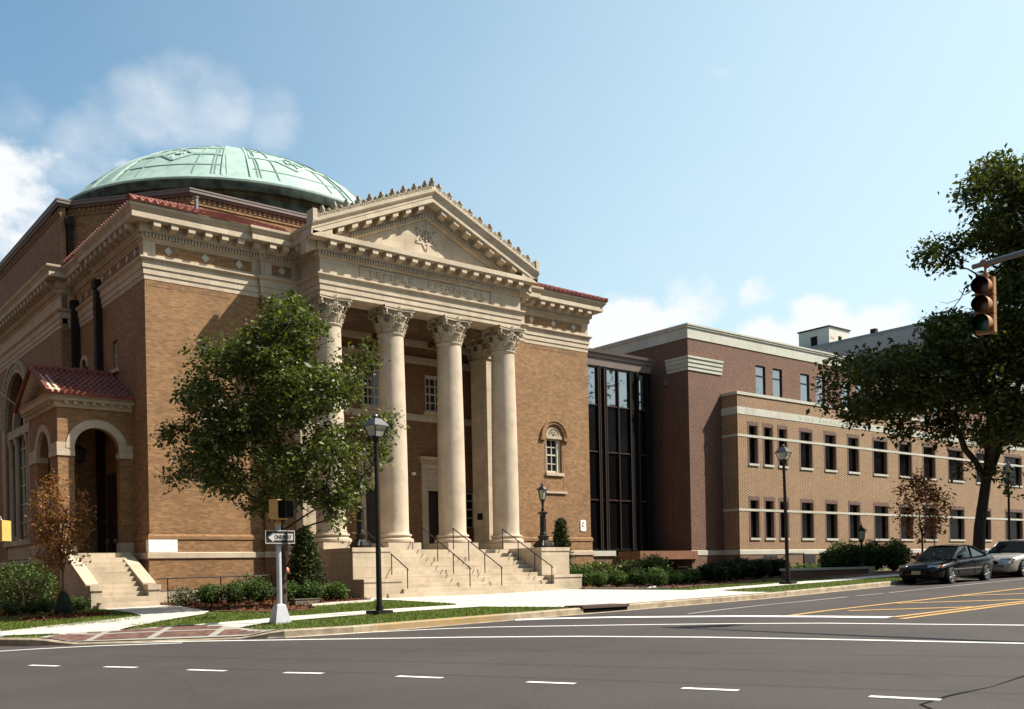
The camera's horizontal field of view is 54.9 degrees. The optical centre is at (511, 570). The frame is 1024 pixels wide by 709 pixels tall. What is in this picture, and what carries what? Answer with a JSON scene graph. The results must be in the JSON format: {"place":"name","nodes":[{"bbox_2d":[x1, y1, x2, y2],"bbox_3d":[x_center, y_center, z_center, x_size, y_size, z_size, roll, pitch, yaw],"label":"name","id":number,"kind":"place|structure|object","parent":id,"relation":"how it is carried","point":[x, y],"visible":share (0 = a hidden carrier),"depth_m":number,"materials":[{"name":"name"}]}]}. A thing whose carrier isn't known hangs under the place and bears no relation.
{"place":"outdoors","nodes":[
{"label":"outdoors","id":0,"kind":"place"},
{"bbox_2d":[1,605,207,634],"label":"path","id":1,"kind":"structure","parent":0,"point":[151,614],"depth_m":24.16,"materials":[{"name":"concrete"}]},
{"bbox_2d":[194,605,478,626],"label":"sidewalk","id":2,"kind":"structure","parent":0,"point":[242,623],"depth_m":24.36,"materials":[{"name":"concrete"}]},
{"bbox_2d":[362,414,392,615],"bbox_3d":[-3.377,-1.360,24.767,0.480,5.130,0.480,-1,0,41],"label":"street lamp","id":3,"kind":"object","parent":2,"relation":"on","point":[375,422],"visible":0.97,"depth_m":24.71,"materials":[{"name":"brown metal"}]},
{"bbox_2d":[0,567,901,641],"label":"lawn","id":4,"kind":"structure","parent":0,"point":[759,578],"depth_m":26.29,"materials":[{"name":"green plant"}]},
{"bbox_2d":[0,608,53,617],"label":"mulch","id":5,"kind":"object","parent":4,"relation":"on","point":[23,614],"visible":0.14,"depth_m":30.41,"materials":[{"name":"brown plant"}]},
{"bbox_2d":[0,598,22,616],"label":"shrub","id":6,"kind":"object","parent":5,"relation":"on","point":[12,609],"visible":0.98,"depth_m":29.88,"materials":[{"name":"green plant"}]},
{"bbox_2d":[0,555,60,612],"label":"shrub","id":7,"kind":"object","parent":5,"relation":"on","point":[25,594],"visible":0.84,"depth_m":30.82,"materials":[{"name":"green plant"}]},
{"bbox_2d":[21,598,42,614],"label":"shrub","id":8,"kind":"object","parent":5,"relation":"on","point":[32,606],"visible":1,"depth_m":30.28,"materials":[{"name":"green plant"}]},
{"bbox_2d":[54,590,71,615],"bbox_3d":[-13.012,0.947,28.590,0.463,0.749,0.461,-1,0,23],"label":"watering bag","id":9,"kind":"object","parent":4,"relation":"on","point":[63,602],"visible":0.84,"depth_m":28.46,"materials":[{"name":"green plastic"}]},
{"bbox_2d":[18,613,112,620],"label":"mulch","id":10,"kind":"object","parent":4,"relation":"on","point":[66,618],"visible":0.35,"depth_m":26.71,"materials":[{"name":"brown plant"}]},
{"bbox_2d":[19,468,104,592],"bbox_3d":[-13.141,-0.771,28.476,2.364,4.490,1.975,-1,0,17],"label":"tree","id":11,"kind":"object","parent":10,"relation":"on","point":[64,545],"visible":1,"depth_m":28.48,"materials":[{"name":"orange plant"}]},
{"bbox_2d":[60,552,160,609],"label":"stone steps","id":12,"kind":"structure","parent":4,"relation":"on","point":[119,580],"depth_m":32.96,"materials":[{"name":"stone"}]},
{"bbox_2d":[42,625,274,640],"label":"ramp","id":13,"kind":"structure","parent":4,"relation":"on","point":[213,634],"depth_m":21.25,"materials":[{"name":"grey concrete"}]},
{"bbox_2d":[94,632,155,639],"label":"pavers","id":14,"kind":"object","parent":13,"relation":"on","point":[126,635],"visible":1,"depth_m":21.15,"materials":[{"name":"red brick"}]},
{"bbox_2d":[156,630,215,636],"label":"pavers","id":15,"kind":"object","parent":13,"relation":"on","point":[186,633],"visible":1,"depth_m":21.17,"materials":[{"name":"red brick"}]},
{"bbox_2d":[160,598,358,611],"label":"mulch","id":16,"kind":"object","parent":4,"relation":"on","point":[297,609],"visible":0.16,"depth_m":28.15,"materials":[{"name":"brown plant"}]},
{"bbox_2d":[163,584,197,606],"bbox_3d":[-10.495,0.896,31.607,1.184,0.885,1.179,-1,0,7],"label":"shrub","id":17,"kind":"object","parent":16,"relation":"on","point":[181,596],"visible":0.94,"depth_m":31.50,"materials":[{"name":"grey plant"}]},
{"bbox_2d":[190,582,223,604],"bbox_3d":[-9.678,0.769,31.578,1.013,0.806,0.987,-1,0,25],"label":"shrub","id":18,"kind":"object","parent":16,"relation":"on","point":[207,593],"visible":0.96,"depth_m":31.40,"materials":[{"name":"green plant"}]},
{"bbox_2d":[217,578,248,603],"bbox_3d":[-8.875,0.690,31.563,1.116,0.906,1.022,-1,0,33],"label":"shrub","id":19,"kind":"object","parent":16,"relation":"on","point":[233,592],"visible":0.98,"depth_m":31.39,"materials":[{"name":"green plant"}]},
{"bbox_2d":[243,576,273,602],"bbox_3d":[-8.185,0.696,31.792,0.996,1.019,1.015,-1,0,-39],"label":"shrub","id":20,"kind":"object","parent":16,"relation":"on","point":[259,591],"visible":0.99,"depth_m":31.60,"materials":[{"name":"green plant"}]},
{"bbox_2d":[145,287,409,604],"bbox_3d":[-7.066,-3.666,29.193,8.008,9.776,5.150,-1,0,0],"label":"tree","id":21,"kind":"object","parent":16,"relation":"on","point":[285,365],"visible":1,"depth_m":28.17,"materials":[{"name":"green plant"}]},
{"bbox_2d":[286,525,328,598],"bbox_3d":[-7.214,-0.255,34.167,1.866,2.668,1.617,-1,0,-39],"label":"conifer bush","id":22,"kind":"object","parent":16,"relation":"on","point":[304,562],"visible":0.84,"depth_m":33.94,"materials":[{"name":"green plant"}]},
{"bbox_2d":[297,579,325,598],"bbox_3d":[-6.505,0.698,31.980,1.009,0.826,1.033,-1,0,-39],"label":"shrub","id":23,"kind":"object","parent":16,"relation":"on","point":[308,590],"visible":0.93,"depth_m":31.81,"materials":[{"name":"green plant"}]},
{"bbox_2d":[321,581,349,600],"bbox_3d":[-5.744,0.718,32.263,0.991,0.784,0.952,-1,0,-7],"label":"shrub","id":24,"kind":"object","parent":16,"relation":"on","point":[334,591],"visible":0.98,"depth_m":32.11,"materials":[{"name":"green plant"}]},
{"bbox_2d":[269,520,290,624],"bbox_3d":[-5.311,0.038,22.484,0.382,2.430,0.382,-1,0,-39],"label":"sign post","id":25,"kind":"object","parent":4,"relation":"on","point":[279,613],"visible":0.93,"depth_m":22.43,"materials":[{"name":"silver metal"}]},
{"bbox_2d":[265,530,294,543],"bbox_3d":[-5.271,-0.758,22.415,0.720,0.300,0.020,-1,0,-39],"label":"one way sign","id":26,"kind":"object","parent":25,"relation":"attached to","point":[275,536],"visible":1,"depth_m":22.40,"materials":[{"name":"black"}]},
{"bbox_2d":[269,499,293,520],"bbox_3d":[-5.252,-1.373,22.463,0.400,0.470,0.430,-1,0,13],"label":"pedestrian signal","id":27,"kind":"object","parent":25,"relation":"attached to","point":[280,509],"visible":1,"depth_m":22.27,"materials":[{"name":"yellow metal"}]},
{"bbox_2d":[0,576,774,620],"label":"mulch chips","id":28,"kind":"object","parent":4,"relation":"on","point":[265,604],"visible":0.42,"depth_m":29.44,"materials":[{"name":"brown plant"}]},
{"bbox_2d":[318,547,582,598],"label":"stone steps","id":29,"kind":"structure","parent":4,"relation":"on","point":[354,570],"depth_m":37.54,"materials":[{"name":"stone"}]},
{"bbox_2d":[349,471,372,547],"bbox_3d":[-5.475,-2.231,35.605,0.739,2.860,0.739,-1,0,-39],"label":"pedestal lamp","id":30,"kind":"object","parent":29,"relation":"on","point":[360,541],"visible":0.7,"depth_m":35.49,"materials":[{"name":"black metal"}]},
{"bbox_2d":[533,483,553,547],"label":"pedestal lamp","id":31,"kind":"object","parent":29,"relation":"on","point":[543,536],"visible":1,"depth_m":40.93,"materials":[{"name":"black metal"}]},
{"bbox_2d":[309,586,668,605],"bbox_3d":[-0.628,0.858,34.420,14.842,0.295,3.901,-1,0,-32],"label":"bed edging","id":32,"kind":"object","parent":4,"relation":"on","point":[373,599],"visible":0.56,"depth_m":36.17,"materials":[{"name":"concrete"}]},
{"bbox_2d":[587,348,655,568],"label":"glass link","id":33,"kind":"object","parent":4,"relation":"on","point":[620,452],"visible":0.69,"depth_m":52.24,"materials":[{"name":"black glass"}]},
{"bbox_2d":[728,555,759,579],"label":"hedge shrub","id":34,"kind":"object","parent":4,"relation":"on","point":[747,569],"visible":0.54,"depth_m":42.55,"materials":[{"name":"green plant"}]},
{"bbox_2d":[582,563,907,588],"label":"mulch","id":35,"kind":"object","parent":4,"relation":"on","point":[680,586],"visible":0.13,"depth_m":39.81,"materials":[{"name":"brown soil"}]},
{"bbox_2d":[551,516,575,569],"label":"conifer bush","id":36,"kind":"object","parent":35,"relation":"on","point":[559,538],"visible":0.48,"depth_m":44.35,"materials":[{"name":"green plant"}]},
{"bbox_2d":[569,562,594,585],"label":"shrub","id":37,"kind":"object","parent":35,"relation":"on","point":[584,570],"visible":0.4,"depth_m":41.72,"materials":[{"name":"green plant"}]},
{"bbox_2d":[588,571,607,587],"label":"shrub","id":38,"kind":"object","parent":35,"relation":"on","point":[599,579],"visible":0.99,"depth_m":39.32,"materials":[{"name":"green plant"}]},
{"bbox_2d":[587,558,616,583],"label":"shrub","id":39,"kind":"object","parent":35,"relation":"on","point":[601,566],"visible":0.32,"depth_m":42.76,"materials":[{"name":"green plant"}]},
{"bbox_2d":[607,568,628,586],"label":"shrub","id":40,"kind":"object","parent":35,"relation":"on","point":[616,577],"visible":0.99,"depth_m":39.50,"materials":[{"name":"green plant"}]},
{"bbox_2d":[615,559,650,583],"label":"shrub","id":41,"kind":"object","parent":35,"relation":"on","point":[628,566],"visible":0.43,"depth_m":43.00,"materials":[{"name":"green plant"}]},
{"bbox_2d":[624,566,647,585],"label":"shrub","id":42,"kind":"object","parent":35,"relation":"on","point":[636,576],"visible":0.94,"depth_m":39.73,"materials":[{"name":"green plant"}]},
{"bbox_2d":[636,551,673,580],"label":"shrub","id":43,"kind":"object","parent":35,"relation":"on","point":[654,561],"visible":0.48,"depth_m":43.49,"materials":[{"name":"green plant"}]},
{"bbox_2d":[644,566,668,585],"bbox_3d":[5.606,0.223,38.271,0.936,0.816,0.948,-1,0,-19],"label":"shrub","id":44,"kind":"object","parent":35,"relation":"on","point":[655,578],"visible":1,"depth_m":38.06,"materials":[{"name":"green plant"}]},
{"bbox_2d":[694,560,730,582],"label":"hedge shrub","id":45,"kind":"object","parent":35,"relation":"on","point":[711,571],"visible":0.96,"depth_m":40.37,"materials":[{"name":"green plant"}]},
{"bbox_2d":[714,558,741,580],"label":"hedge shrub","id":46,"kind":"object","parent":35,"relation":"on","point":[734,569],"visible":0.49,"depth_m":41.47,"materials":[{"name":"green plant"}]},
{"bbox_2d":[746,557,773,578],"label":"hedge shrub","id":47,"kind":"object","parent":4,"relation":"on","point":[765,567],"visible":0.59,"depth_m":43.56,"materials":[{"name":"green plant"}]},
{"bbox_2d":[592,323,1023,570],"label":"brick building","id":48,"kind":"structure","parent":4,"relation":"on","point":[730,417],"depth_m":56.37,"materials":[{"name":"brick"}]},
{"bbox_2d":[747,421,759,465],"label":"window","id":49,"kind":"structure","parent":48,"relation":"in","point":[750,429],"depth_m":55.09,"materials":[{"name":"brown metal"}]},
{"bbox_2d":[749,496,760,539],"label":"window","id":50,"kind":"structure","parent":48,"relation":"in","point":[752,504],"depth_m":55.09,"materials":[{"name":"black glass"}]},
{"bbox_2d":[755,365,764,394],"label":"window","id":51,"kind":"structure","parent":48,"relation":"in","point":[760,374],"depth_m":57.26,"materials":[{"name":"blue glass"}]},
{"bbox_2d":[762,423,774,466],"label":"window","id":52,"kind":"structure","parent":48,"relation":"in","point":[766,443],"depth_m":55.95,"materials":[{"name":"black glass"}]},
{"bbox_2d":[764,497,775,539],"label":"window","id":53,"kind":"structure","parent":48,"relation":"in","point":[767,501],"depth_m":55.95,"materials":[{"name":"black glass"}]},
{"bbox_2d":[772,368,781,397],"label":"window","id":54,"kind":"structure","parent":48,"relation":"in","point":[777,392],"depth_m":58.23,"materials":[{"name":"blue glass"}]},
{"bbox_2d":[777,425,788,468],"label":"window","id":55,"kind":"structure","parent":48,"relation":"in","point":[780,433],"depth_m":56.74,"materials":[{"name":"brown metal"}]},
{"bbox_2d":[779,497,789,539],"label":"window","id":56,"kind":"structure","parent":48,"relation":"in","point":[781,506],"depth_m":56.77,"materials":[{"name":"brown metal"}]},
{"bbox_2d":[799,427,813,470],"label":"window","id":57,"kind":"structure","parent":48,"relation":"in","point":[803,448],"depth_m":58.20,"materials":[{"name":"black glass"}]},
{"bbox_2d":[800,498,814,539],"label":"window","id":58,"kind":"structure","parent":48,"relation":"in","point":[805,517],"depth_m":58.23,"materials":[{"name":"brown metal"}]},
{"bbox_2d":[823,430,837,472],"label":"window","id":59,"kind":"structure","parent":48,"relation":"in","point":[828,451],"depth_m":59.77,"materials":[{"name":"black glass"}]},
{"bbox_2d":[825,500,838,540],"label":"window","id":60,"kind":"structure","parent":48,"relation":"in","point":[829,505],"depth_m":59.77,"materials":[{"name":"black glass"}]},
{"bbox_2d":[847,433,859,473],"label":"window","id":61,"kind":"structure","parent":48,"relation":"in","point":[851,453],"depth_m":61.32,"materials":[{"name":"brown metal"}]},
{"bbox_2d":[848,501,860,540],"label":"window","id":62,"kind":"structure","parent":48,"relation":"in","point":[852,506],"depth_m":61.31,"materials":[{"name":"brown metal"}]},
{"bbox_2d":[872,437,888,476],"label":"window","id":63,"kind":"structure","parent":48,"relation":"in","point":[878,457],"depth_m":63.24,"materials":[{"name":"black glass"}]},
{"bbox_2d":[873,502,889,540],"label":"window","id":64,"kind":"structure","parent":48,"relation":"in","point":[879,521],"depth_m":63.24,"materials":[{"name":"brown metal"}]},
{"bbox_2d":[898,440,912,477],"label":"window","id":65,"kind":"structure","parent":48,"relation":"in","point":[903,460],"depth_m":65.16,"materials":[{"name":"brown metal"}]},
{"bbox_2d":[922,443,936,480],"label":"window","id":66,"kind":"structure","parent":48,"relation":"in","point":[927,462],"depth_m":67.09,"materials":[{"name":"black glass"}]},
{"bbox_2d":[947,447,964,482],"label":"window","id":67,"kind":"structure","parent":48,"relation":"in","point":[956,454],"depth_m":69.29,"materials":[{"name":"black glass"}]},
{"bbox_2d":[949,506,965,540],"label":"window","id":68,"kind":"structure","parent":48,"relation":"in","point":[955,529],"depth_m":69.37,"materials":[{"name":"black glass"}]},
{"bbox_2d":[1004,453,1022,487],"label":"window","id":69,"kind":"structure","parent":48,"relation":"in","point":[1015,460],"depth_m":75.03,"materials":[{"name":"black glass"}]},
{"bbox_2d":[1005,509,1023,539],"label":"window","id":70,"kind":"structure","parent":48,"relation":"in","point":[1015,525],"depth_m":74.93,"materials":[{"name":"black glass"}]},
{"bbox_2d":[780,566,874,579],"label":"wall","id":71,"kind":"structure","parent":4,"relation":"on","point":[800,573],"depth_m":42.85,"materials":[{"name":"stone"}]},
{"bbox_2d":[816,548,850,567],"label":"hedge shrub","id":72,"kind":"object","parent":4,"relation":"on","point":[828,558],"visible":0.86,"depth_m":46.16,"materials":[{"name":"green plant"}]},
{"bbox_2d":[836,540,868,566],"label":"hedge shrub","id":73,"kind":"object","parent":4,"relation":"on","point":[853,551],"visible":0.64,"depth_m":46.05,"materials":[{"name":"green plant"}]},
{"bbox_2d":[807,570,898,577],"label":"mulch","id":74,"kind":"object","parent":4,"relation":"on","point":[878,573],"visible":0.44,"depth_m":43.27,"materials":[{"name":"brown soil"}]},
{"bbox_2d":[882,537,912,570],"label":"hedge shrub","id":75,"kind":"object","parent":74,"relation":"on","point":[898,553],"visible":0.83,"depth_m":46.10,"materials":[{"name":"green plant"}]},
{"bbox_2d":[859,538,889,570],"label":"hedge shrub","id":76,"kind":"object","parent":4,"relation":"on","point":[875,554],"visible":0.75,"depth_m":46.09,"materials":[{"name":"green plant"}]},
{"bbox_2d":[806,143,1023,550],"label":"tree","id":77,"kind":"object","parent":4,"relation":"on","point":[987,370],"visible":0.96,"depth_m":41.05,"materials":[{"name":"green plant"}]},
{"bbox_2d":[806,311,1023,390],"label":"grey building","id":78,"kind":"structure","parent":4,"relation":"on","point":[874,337],"depth_m":85.56,"materials":[{"name":"metal"}]},
{"bbox_2d":[797,325,850,347],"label":"roof cabin","id":79,"kind":"object","parent":78,"relation":"on","point":[819,335],"visible":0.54,"depth_m":91.50,"materials":[{"name":"white paint"}]},
{"bbox_2d":[888,466,957,552],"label":"tree","id":80,"kind":"object","parent":4,"relation":"on","point":[922,486],"visible":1,"depth_m":42.38,"materials":[{"name":"brown plant"}]},
{"bbox_3d":[-11.463,0.363,21.599,0.424,2.300,0.424,-1,0,-39],"label":"signal pole","id":81,"kind":"object","parent":4,"relation":"on","visible":0},
{"bbox_2d":[0,516,10,540],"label":"pedestrian signal","id":82,"kind":"object","parent":81,"relation":"attached to","point":[5,530],"visible":1,"depth_m":21.55,"materials":[{"name":"yellow metal"}]},
{"bbox_2d":[0,574,1023,708],"bbox_3d":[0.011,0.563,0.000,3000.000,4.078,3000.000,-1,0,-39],"label":"road","id":83,"kind":"structure","parent":0,"point":[480,668],"depth_m":13.86,"materials":[{"name":"grey asphalt"}]},
{"bbox_2d":[0,146,607,604],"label":"temple","id":84,"kind":"structure","parent":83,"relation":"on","point":[118,284],"depth_m":40.05,"materials":[{"name":"brick"}]},
{"bbox_2d":[0,359,30,559],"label":"great window","id":85,"kind":"structure","parent":84,"relation":"in","point":[18,438],"depth_m":48.36,"materials":[{"name":"stone"}]},
{"bbox_2d":[356,452,378,543],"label":"door","id":86,"kind":"structure","parent":84,"relation":"in","point":[368,502],"depth_m":43.03,"materials":[{"name":"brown wood"}]},
{"bbox_2d":[360,367,377,409],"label":"window","id":87,"kind":"structure","parent":84,"relation":"in","point":[371,402],"depth_m":43.18,"materials":[{"name":"grey glass"}]},
{"bbox_2d":[418,456,438,549],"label":"door","id":88,"kind":"structure","parent":84,"relation":"in","point":[429,465],"depth_m":44.85,"materials":[{"name":"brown wood"}]},
{"bbox_2d":[423,375,436,415],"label":"window","id":89,"kind":"structure","parent":84,"relation":"in","point":[430,381],"depth_m":45.12,"materials":[{"name":"beige paint"}]},
{"bbox_2d":[466,493,473,528],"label":"window","id":90,"kind":"structure","parent":84,"relation":"in","point":[469,496],"depth_m":46.47,"materials":[{"name":"black glass"}]},
{"bbox_2d":[540,420,568,493],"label":"window","id":91,"kind":"structure","parent":84,"relation":"in","point":[553,437],"depth_m":46.72,"materials":[{"name":"beige paint"}]},
{"bbox_2d":[376,614,505,630],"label":"painted kerb","id":92,"kind":"structure","parent":83,"relation":"on","point":[434,622],"depth_m":22.62,"materials":[{"name":"yellow paint"}]},
{"bbox_2d":[28,665,940,699],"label":"lane dashes","id":93,"kind":"object","parent":83,"relation":"on","point":[547,682],"visible":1,"depth_m":11.60,"materials":[{"name":"white paint"}]},
{"bbox_2d":[6,623,997,650],"bbox_3d":[1.070,1.240,19.239,22.495,0.273,4.112,-1,0,11],"label":"crosswalk line","id":94,"kind":"object","parent":83,"relation":"on","point":[580,625],"visible":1,"depth_m":20.00,"materials":[{"name":"white paint"}]},
{"bbox_2d":[0,573,1006,645],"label":"kerb","id":95,"kind":"structure","parent":83,"relation":"on","point":[270,634],"depth_m":24.32,"materials":[{"name":"concrete"}]},
{"bbox_2d":[564,603,628,612],"bbox_3d":[2.263,0.998,26.176,1.700,0.173,0.710,-1,0,-39],"label":"storm drain","id":96,"kind":"object","parent":95,"relation":"in","point":[602,608],"visible":0.82,"depth_m":25.89,"materials":[{"name":"black"}]},
{"bbox_2d":[285,574,1012,637],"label":"gutter","id":97,"kind":"object","parent":83,"relation":"on","point":[624,610],"visible":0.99,"depth_m":25.97,"materials":[{"name":"concrete"}]},
{"bbox_2d":[515,615,892,619],"bbox_3d":[4.057,1.073,22.352,8.612,0.079,1.220,-1,0,24],"label":"stop line","id":98,"kind":"object","parent":83,"relation":"on","point":[713,616],"visible":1,"depth_m":22.44,"materials":[{"name":"white paint"}]},
{"bbox_2d":[793,588,1023,618],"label":"line","id":99,"kind":"object","parent":83,"relation":"on","point":[934,611],"visible":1,"depth_m":22.67,"materials":[{"name":"yellow paint"}]},
{"bbox_2d":[899,544,993,583],"bbox_3d":[16.162,-0.243,36.632,4.465,1.429,1.920,-3,1,-39],"label":"parked car","id":100,"kind":"object","parent":83,"relation":"on","point":[948,564],"visible":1,"depth_m":35.89,"materials":[{"name":"black paint"}]},
{"bbox_2d":[971,250,1023,268],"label":"signal mast","id":101,"kind":"object","parent":83,"relation":"on","point":[1002,258],"visible":1,"depth_m":19.73,"materials":[{"name":"metal"}]},
{"bbox_2d":[970,259,996,335],"bbox_3d":[9.532,-5.559,19.937,0.360,1.491,0.530,-1,0,42],"label":"traffic light","id":102,"kind":"object","parent":101,"relation":"hanging from","point":[984,307],"visible":1,"depth_m":19.93,"materials":[{"name":"yellow"}]},
{"bbox_2d":[975,539,1023,576],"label":"parked car","id":103,"kind":"object","parent":83,"relation":"on","point":[1008,556],"visible":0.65,"depth_m":38.82,"materials":[{"name":"silver metal"}]},
{"bbox_2d":[0,0,1023,347],"label":"sky","id":104,"kind":"structure","parent":0,"point":[765,169],"materials":[{"name":"blue"}]},
{"bbox_2d":[374,589,765,606],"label":"sidewalk","id":105,"kind":"structure","parent":0,"point":[558,598],"depth_m":31.26,"materials":[{"name":"concrete"}]},
{"bbox_2d":[137,636,1023,643],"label":"crosswalk line","id":106,"kind":"object","parent":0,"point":[625,636],"visible":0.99,"depth_m":17.74,"materials":[{"name":"white paint"}]},
{"bbox_2d":[697,574,898,589],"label":"sidewalk","id":107,"kind":"structure","parent":0,"point":[800,582],"depth_m":37.31,"materials":[{"name":"concrete"}]},
{"bbox_2d":[775,444,796,583],"bbox_3d":[10.139,-2.025,36.541,0.556,5.280,0.556,-3,1,-39],"label":"street lamp","id":108,"kind":"object","parent":107,"relation":"on","point":[783,449],"visible":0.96,"depth_m":36.49,"materials":[{"name":"brown metal"}]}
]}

